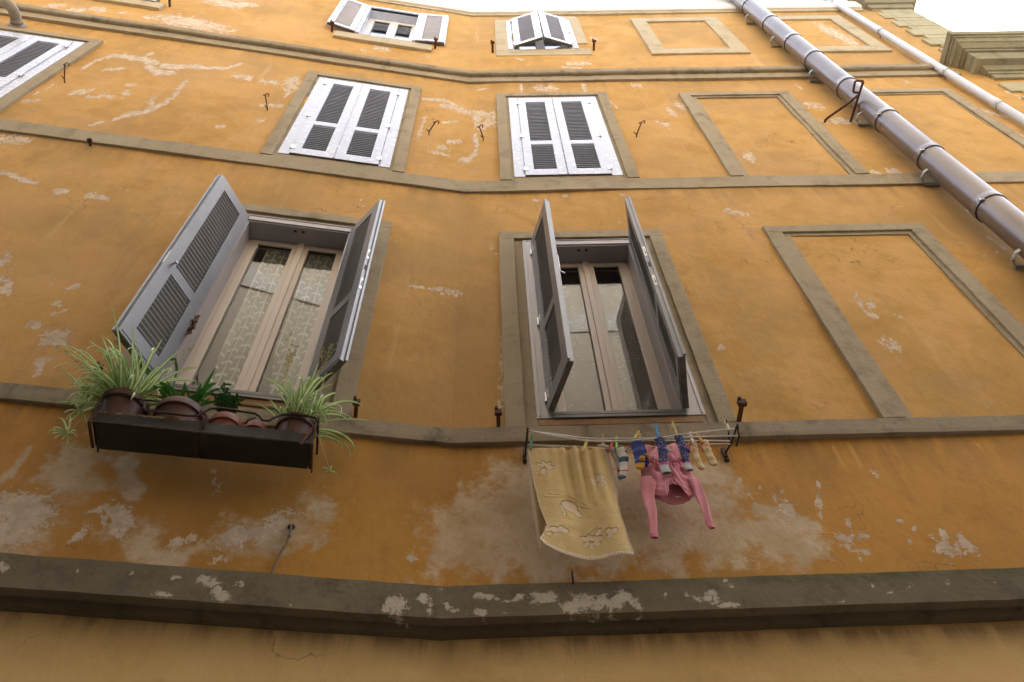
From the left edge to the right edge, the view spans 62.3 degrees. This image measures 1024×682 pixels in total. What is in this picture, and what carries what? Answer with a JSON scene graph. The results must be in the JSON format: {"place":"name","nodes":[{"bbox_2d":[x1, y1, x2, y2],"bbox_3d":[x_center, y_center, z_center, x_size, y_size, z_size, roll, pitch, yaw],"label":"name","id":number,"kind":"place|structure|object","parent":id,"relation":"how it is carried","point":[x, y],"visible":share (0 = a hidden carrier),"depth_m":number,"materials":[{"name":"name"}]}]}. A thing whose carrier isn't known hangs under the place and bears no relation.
{"place":"outdoors","nodes":[
{"label":"outdoors","id":0,"kind":"place"},
{"bbox_2d":[915,0,1023,30],"label":"sky","id":1,"kind":"structure","parent":0,"point":[955,15],"materials":[{"name":"white"}]},
{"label":"street","id":2,"kind":"structure","parent":0,"visible":0},
{"bbox_2d":[0,0,1023,681],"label":"apartment building","id":3,"kind":"structure","parent":2,"relation":"on","point":[836,302],"depth_m":5.40,"materials":[{"name":"paint"}]},
{"bbox_2d":[0,0,26,27],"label":"flue pipe","id":4,"kind":"object","parent":3,"relation":"attached to","point":[14,13],"visible":0.92,"depth_m":9.26,"materials":[{"name":"white metal"}]},
{"bbox_2d":[0,25,102,112],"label":"window","id":5,"kind":"structure","parent":3,"relation":"in","point":[29,58],"depth_m":8.60,"materials":[{"name":"white wood"}]},
{"bbox_2d":[61,62,68,82],"bbox_3d":[-4.295,-2.579,8.130,0.059,0.040,0.224,21,-60,-15],"label":"shutter stay","id":6,"kind":"object","parent":3,"relation":"attached to","point":[64,65],"visible":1,"depth_m":8.10,"materials":[{"name":"metal"}]},
{"bbox_2d":[86,138,92,145],"bbox_3d":[-3.510,-1.653,7.047,0.048,0.054,0.084,-1,-57,-1],"label":"wall fitting","id":7,"kind":"object","parent":3,"relation":"attached to","point":[89,140],"depth_m":7.02,"materials":[{"name":"metal"}]},
{"bbox_2d":[87,391,319,472],"bbox_3d":[-1.495,0.475,4.159,1.045,0.231,0.274,7,-57,-6],"label":"flower box","id":8,"kind":"object","parent":3,"relation":"attached to","point":[159,435],"visible":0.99,"depth_m":4.06,"materials":[{"name":"wood"}]},
{"bbox_2d":[98,387,149,415],"bbox_3d":[-1.921,0.383,4.125,0.238,0.210,0.238,-1,-57,-1],"label":"flower pot","id":9,"kind":"object","parent":8,"relation":"in","point":[112,405],"visible":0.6,"depth_m":4.11,"materials":[{"name":"brown ceramic"}]},
{"bbox_2d":[48,307,199,444],"bbox_3d":[-1.977,0.099,4.280,0.845,1.061,0.557,-1,-57,-1],"label":"spider plant","id":10,"kind":"object","parent":9,"relation":"in","point":[132,377],"visible":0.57,"depth_m":4.19,"materials":[{"name":"green plant"}]},
{"bbox_2d":[153,396,205,421],"bbox_3d":[-1.649,0.421,4.144,0.246,0.190,0.246,-1,-57,-1],"label":"flower pot","id":11,"kind":"object","parent":8,"relation":"in","point":[180,404],"visible":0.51,"depth_m":4.13,"materials":[{"name":"brown ceramic"}]},
{"bbox_2d":[140,358,222,406],"bbox_3d":[-1.697,0.216,4.351,0.486,0.442,0.219,-1,-57,-1],"label":"strap leaf plant","id":12,"kind":"object","parent":11,"relation":"on","point":[199,395],"visible":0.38,"depth_m":4.28,"materials":[{"name":"green plant"}]},
{"bbox_2d":[209,411,242,425],"bbox_3d":[-1.422,0.459,4.160,0.166,0.160,0.166,-1,-57,-1],"label":"flower pot","id":13,"kind":"object","parent":8,"relation":"on","point":[225,417],"visible":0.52,"depth_m":4.16,"materials":[{"name":"ceramic"}]},
{"bbox_2d":[213,382,243,412],"bbox_3d":[-1.476,0.318,4.368,0.158,0.393,0.144,-40,-64,21],"label":"bush","id":14,"kind":"object","parent":13,"relation":"on","point":[227,401],"visible":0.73,"depth_m":4.34,"materials":[{"name":"green plant"}]},
{"bbox_2d":[243,420,268,428],"bbox_3d":[-1.277,0.482,4.167,0.133,0.140,0.133,-1,-57,-1],"label":"flower pot","id":15,"kind":"object","parent":8,"relation":"on","point":[256,423],"visible":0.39,"depth_m":4.17,"materials":[{"name":"ceramic"}]},
{"bbox_2d":[275,412,316,437],"bbox_3d":[-1.086,0.486,4.206,0.202,0.185,0.202,-1,-57,-1],"label":"flower pot","id":16,"kind":"object","parent":8,"relation":"in","point":[296,423],"visible":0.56,"depth_m":4.20,"materials":[{"name":"brown ceramic"}]},
{"bbox_2d":[254,334,369,473],"bbox_3d":[-1.027,0.254,4.426,0.595,1.126,0.483,-1,-57,-1],"label":"spider plant","id":17,"kind":"object","parent":16,"relation":"in","point":[297,401],"visible":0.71,"depth_m":4.33,"materials":[{"name":"green plant"}]},
{"bbox_2d":[109,174,391,417],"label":"window","id":18,"kind":"structure","parent":3,"relation":"in","point":[208,270],"depth_m":5.68,"materials":[{"name":"grey wood"}]},
{"bbox_2d":[185,315,199,334],"bbox_3d":[-1.932,-0.094,5.126,0.076,0.290,0.054,-1,-57,-1],"label":"shutter holder","id":19,"kind":"object","parent":18,"relation":"attached to","point":[195,321],"visible":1,"depth_m":5.14,"materials":[{"name":"metal"}]},
{"bbox_2d":[210,250,289,387],"bbox_3d":[-1.715,-0.156,5.682,0.260,2.040,0.012,7,-57,-6],"label":"curtain","id":20,"kind":"object","parent":18,"relation":"hanging from","point":[268,292],"visible":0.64,"depth_m":5.66,"materials":[{"name":"white fabric"}]},
{"bbox_2d":[270,255,333,394],"bbox_3d":[-1.389,-0.117,5.718,0.280,2.040,0.012,7,-57,-6],"label":"curtain","id":21,"kind":"object","parent":18,"relation":"hanging from","point":[278,373],"visible":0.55,"depth_m":5.74,"materials":[{"name":"white fabric"}]},
{"bbox_2d":[263,93,268,110],"bbox_3d":[-2.427,-2.351,8.336,0.064,0.040,0.202,10,-58,-8],"label":"shutter stay","id":22,"kind":"object","parent":3,"relation":"attached to","point":[266,105],"visible":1,"depth_m":8.31,"materials":[{"name":"metal"}]},
{"bbox_2d":[270,524,294,572],"bbox_3d":[-1.040,0.944,3.785,0.042,0.379,0.091,-37,-63,20],"label":"cable","id":23,"kind":"object","parent":3,"relation":"on","point":[290,527],"visible":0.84,"depth_m":3.83,"materials":[{"name":"metal"}]},
{"bbox_2d":[330,20,334,31],"bbox_3d":[-2.360,-4.120,11.107,0.056,0.048,0.167,7,-57,-6],"label":"shutter holdback","id":24,"kind":"object","parent":3,"relation":"attached to","point":[332,22],"visible":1,"depth_m":11.08,"materials":[{"name":"metal"}]},
{"bbox_2d":[260,71,420,172],"bbox_3d":[-1.663,-2.070,8.676,1.433,2.938,0.508,7,-57,-6],"label":"window","id":25,"kind":"structure","parent":3,"relation":"in","point":[344,120],"depth_m":8.39,"materials":[{"name":"white wood"}]},
{"bbox_2d":[352,396,360,417],"bbox_3d":[-0.857,0.373,4.653,0.040,0.048,0.147,7,-57,-6],"label":"shutter holdback","id":26,"kind":"object","parent":3,"relation":"attached to","point":[355,405],"visible":0.7,"depth_m":4.63,"materials":[{"name":"metal"}]},
{"bbox_2d":[326,0,448,52],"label":"window","id":27,"kind":"structure","parent":3,"relation":"in","point":[373,25],"depth_m":12.00,"materials":[{"name":"white wood"}]},
{"bbox_2d":[434,37,437,48],"bbox_3d":[-1.013,-3.940,11.216,0.056,0.048,0.167,7,-57,-6],"label":"shutter holdback","id":28,"kind":"object","parent":3,"relation":"attached to","point":[436,40],"visible":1,"depth_m":11.20,"materials":[{"name":"metal"}]},
{"bbox_2d":[490,40,494,52],"bbox_3d":[-0.260,-3.924,11.306,0.056,0.048,0.182,-1,-57,-1],"label":"shutter holdback","id":29,"kind":"object","parent":3,"relation":"attached to","point":[492,43],"visible":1,"depth_m":11.28,"materials":[{"name":"metal"}]},
{"bbox_2d":[495,406,501,426],"bbox_3d":[-0.075,0.434,4.695,0.040,0.048,0.157,-1,-57,-1],"label":"shutter holdback","id":30,"kind":"object","parent":3,"relation":"attached to","point":[498,412],"visible":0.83,"depth_m":4.66,"materials":[{"name":"metal"}]},
{"bbox_2d":[495,10,591,55],"bbox_3d":[0.409,-4.154,12.183,1.420,2.106,0.791,-1,-57,-1],"label":"window","id":31,"kind":"structure","parent":3,"relation":"in","point":[548,34],"depth_m":11.94,"materials":[{"name":"white wood"}]},
{"bbox_2d":[496,91,639,180],"bbox_3d":[0.489,-1.955,8.823,1.433,2.938,0.508,-1,-57,-1],"label":"window","id":32,"kind":"structure","parent":3,"relation":"in","point":[549,135],"depth_m":8.54,"materials":[{"name":"white wood"}]},
{"bbox_2d":[564,291,603,410],"bbox_3d":[0.409,0.075,5.713,0.310,1.760,0.012,-1,-57,-1],"label":"curtain","id":33,"kind":"object","parent":3,"relation":"hanging from","point":[571,405],"visible":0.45,"depth_m":5.70,"materials":[{"name":"white fabric"}]},
{"bbox_2d":[592,38,595,50],"bbox_3d":[1.099,-3.966,11.360,0.056,0.048,0.172,-1,-57,-1],"label":"shutter holdback","id":34,"kind":"object","parent":3,"relation":"attached to","point":[593,40],"visible":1,"depth_m":11.33,"materials":[{"name":"metal"}]},
{"bbox_2d":[499,196,736,426],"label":"window","id":35,"kind":"structure","parent":3,"relation":"in","point":[537,268],"depth_m":5.70,"materials":[{"name":"grey wood"}]},
{"bbox_2d":[599,287,655,409],"bbox_3d":[0.784,0.067,5.720,0.300,1.760,0.012,-1,-57,-1],"label":"curtain","id":36,"kind":"object","parent":3,"relation":"hanging from","point":[631,403],"visible":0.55,"depth_m":5.71,"materials":[{"name":"white fabric"}]},
{"bbox_2d":[522,419,739,463],"bbox_3d":[0.620,0.543,4.411,1.126,0.201,0.259,-1,-57,-1],"label":"drying rack","id":37,"kind":"object","parent":3,"relation":"attached to","point":[723,451],"visible":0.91,"depth_m":4.35,"materials":[{"name":"metal"}]},
{"bbox_2d":[530,435,532,449],"bbox_3d":[0.101,0.527,4.394,0.023,0.108,0.020,-1,-57,-1],"label":"clothes peg","id":38,"kind":"object","parent":37,"relation":"attached to","point":[531,440],"visible":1,"depth_m":4.39,"materials":[{"name":"plastic"}]},
{"bbox_2d":[526,445,633,559],"bbox_3d":[0.304,0.740,4.031,0.439,0.804,0.145,-1,-57,-1],"label":"towel","id":39,"kind":"object","parent":37,"relation":"hanging from","point":[574,493],"visible":1,"depth_m":4.01,"materials":[{"name":"yellow fabric"}]},
{"bbox_2d":[611,447,621,479],"bbox_3d":[0.533,0.620,4.285,0.046,0.250,0.021,-1,-57,-1],"label":"sock","id":40,"kind":"object","parent":37,"relation":"hanging from","point":[615,456],"visible":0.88,"depth_m":4.30,"materials":[{"name":"white fabric"}]},
{"bbox_2d":[615,445,628,478],"bbox_3d":[0.555,0.610,4.260,0.077,0.261,0.029,2,-57,-3],"label":"sock","id":41,"kind":"object","parent":37,"relation":"hanging from","point":[622,453],"visible":1,"depth_m":4.25,"materials":[{"name":"white fabric"}]},
{"bbox_2d":[631,441,644,469],"bbox_3d":[0.639,0.570,4.260,0.060,0.234,0.051,-32,-61,18],"label":"sock","id":42,"kind":"object","parent":37,"relation":"hanging from","point":[637,447],"visible":0.98,"depth_m":4.25,"materials":[{"name":"blue fabric"}]},
{"bbox_2d":[643,442,649,466],"bbox_3d":[0.664,0.573,4.286,0.060,0.198,0.031,-23,-59,13],"label":"sock","id":43,"kind":"object","parent":37,"relation":"hanging from","point":[647,455],"visible":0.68,"depth_m":4.25,"materials":[{"name":"blue fabric"}]},
{"bbox_2d":[654,423,658,436],"bbox_3d":[0.742,0.466,4.334,0.014,0.119,0.020,-1,-57,-1],"label":"clothes peg","id":44,"kind":"object","parent":37,"relation":"attached to","point":[656,430],"visible":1,"depth_m":4.34,"materials":[{"name":"plastic"}]},
{"bbox_2d":[655,436,671,474],"bbox_3d":[0.750,0.562,4.177,0.076,0.285,0.040,-1,-57,-1],"label":"sock","id":45,"kind":"object","parent":37,"relation":"hanging from","point":[663,449],"visible":1,"depth_m":4.17,"materials":[{"name":"blue fabric"}]},
{"bbox_2d":[671,422,677,435],"bbox_3d":[0.836,0.457,4.346,0.016,0.112,0.020,-1,-57,-1],"label":"clothes peg","id":46,"kind":"object","parent":37,"relation":"attached to","point":[674,428],"visible":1,"depth_m":4.35,"materials":[{"name":"plastic"}]},
{"bbox_2d":[640,443,714,538],"bbox_3d":[0.774,0.703,4.118,0.310,0.659,0.083,-1,-57,-1],"label":"cardigan","id":47,"kind":"object","parent":37,"relation":"hanging from","point":[679,484],"visible":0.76,"depth_m":4.12,"materials":[{"name":"pink fabric"}]},
{"bbox_2d":[674,434,692,471],"bbox_3d":[0.857,0.551,4.190,0.059,0.285,0.037,-1,-57,-1],"label":"sock","id":48,"kind":"object","parent":37,"relation":"hanging from","point":[684,450],"visible":1,"depth_m":4.18,"materials":[{"name":"blue fabric"}]},
{"bbox_2d":[688,441,704,469],"bbox_3d":[0.936,0.580,4.303,0.051,0.230,0.025,-1,-57,-1],"label":"sock","id":49,"kind":"object","parent":37,"relation":"hanging from","point":[693,448],"visible":0.99,"depth_m":4.30,"materials":[{"name":"beige fabric"}]},
{"bbox_2d":[699,439,717,465],"bbox_3d":[0.998,0.571,4.316,0.058,0.202,0.028,-1,-57,-1],"label":"sock","id":50,"kind":"object","parent":37,"relation":"hanging from","point":[704,446],"visible":1,"depth_m":4.31,"materials":[{"name":"beige fabric"}]},
{"bbox_2d":[634,120,644,136],"bbox_3d":[1.280,-2.144,8.556,0.063,0.040,0.205,20,-59,-14],"label":"shutter stay","id":51,"kind":"object","parent":3,"relation":"attached to","point":[640,123],"visible":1,"depth_m":8.53,"materials":[{"name":"metal"}]},
{"bbox_2d":[630,17,750,55],"bbox_3d":[2.472,-4.326,12.009,1.313,2.025,0.061,-1,-57,-1],"label":"blind window","id":52,"kind":"structure","parent":3,"relation":"in","point":[735,46],"depth_m":11.75,"materials":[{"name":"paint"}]},
{"bbox_2d":[737,396,746,421],"bbox_3d":[1.274,0.392,4.724,0.048,0.048,0.177,-1,-57,-1],"label":"shutter holdback","id":53,"kind":"object","parent":3,"relation":"attached to","point":[741,403],"visible":0.81,"depth_m":4.69,"materials":[{"name":"metal"}]},
{"bbox_2d":[678,91,869,176],"bbox_3d":[2.580,-2.170,8.727,1.272,2.475,0.061,-1,-57,-1],"label":"blind window","id":54,"kind":"structure","parent":3,"relation":"in","point":[723,151],"depth_m":8.73,"materials":[{"name":"beige paint"}]},
{"bbox_2d":[777,15,891,52],"bbox_3d":[4.355,-4.368,12.048,1.310,2.026,0.061,-1,-57,-1],"label":"blind window","id":55,"kind":"structure","parent":3,"relation":"in","point":[873,45],"depth_m":11.75,"materials":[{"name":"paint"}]},
{"bbox_2d":[824,79,863,122],"bbox_3d":[3.454,-2.487,8.814,0.340,0.031,0.466,-1,-57,-1],"label":"iron bracket","id":56,"kind":"object","parent":3,"relation":"attached to","point":[856,97],"visible":1,"depth_m":8.80,"materials":[{"name":"brown metal"}]},
{"bbox_2d":[728,0,1023,268],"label":"drainpipe","id":57,"kind":"object","parent":3,"relation":"attached to","point":[999,215],"visible":0.98,"depth_m":7.84,"materials":[{"name":"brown metal"}]},
{"bbox_2d":[762,223,1023,417],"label":"blind window","id":58,"kind":"structure","parent":3,"relation":"in","point":[886,402],"depth_m":5.85,"materials":[{"name":"beige paint"}]},
{"bbox_2d":[825,0,1023,125],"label":"drainpipe","id":59,"kind":"object","parent":3,"relation":"attached to","point":[996,103],"visible":0.96,"depth_m":10.23,"materials":[{"name":"white metal"}]},
{"bbox_2d":[868,88,1023,148],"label":"blind window","id":60,"kind":"structure","parent":3,"relation":"in","point":[968,106],"depth_m":9.32,"materials":[{"name":"beige paint"}]}
]}

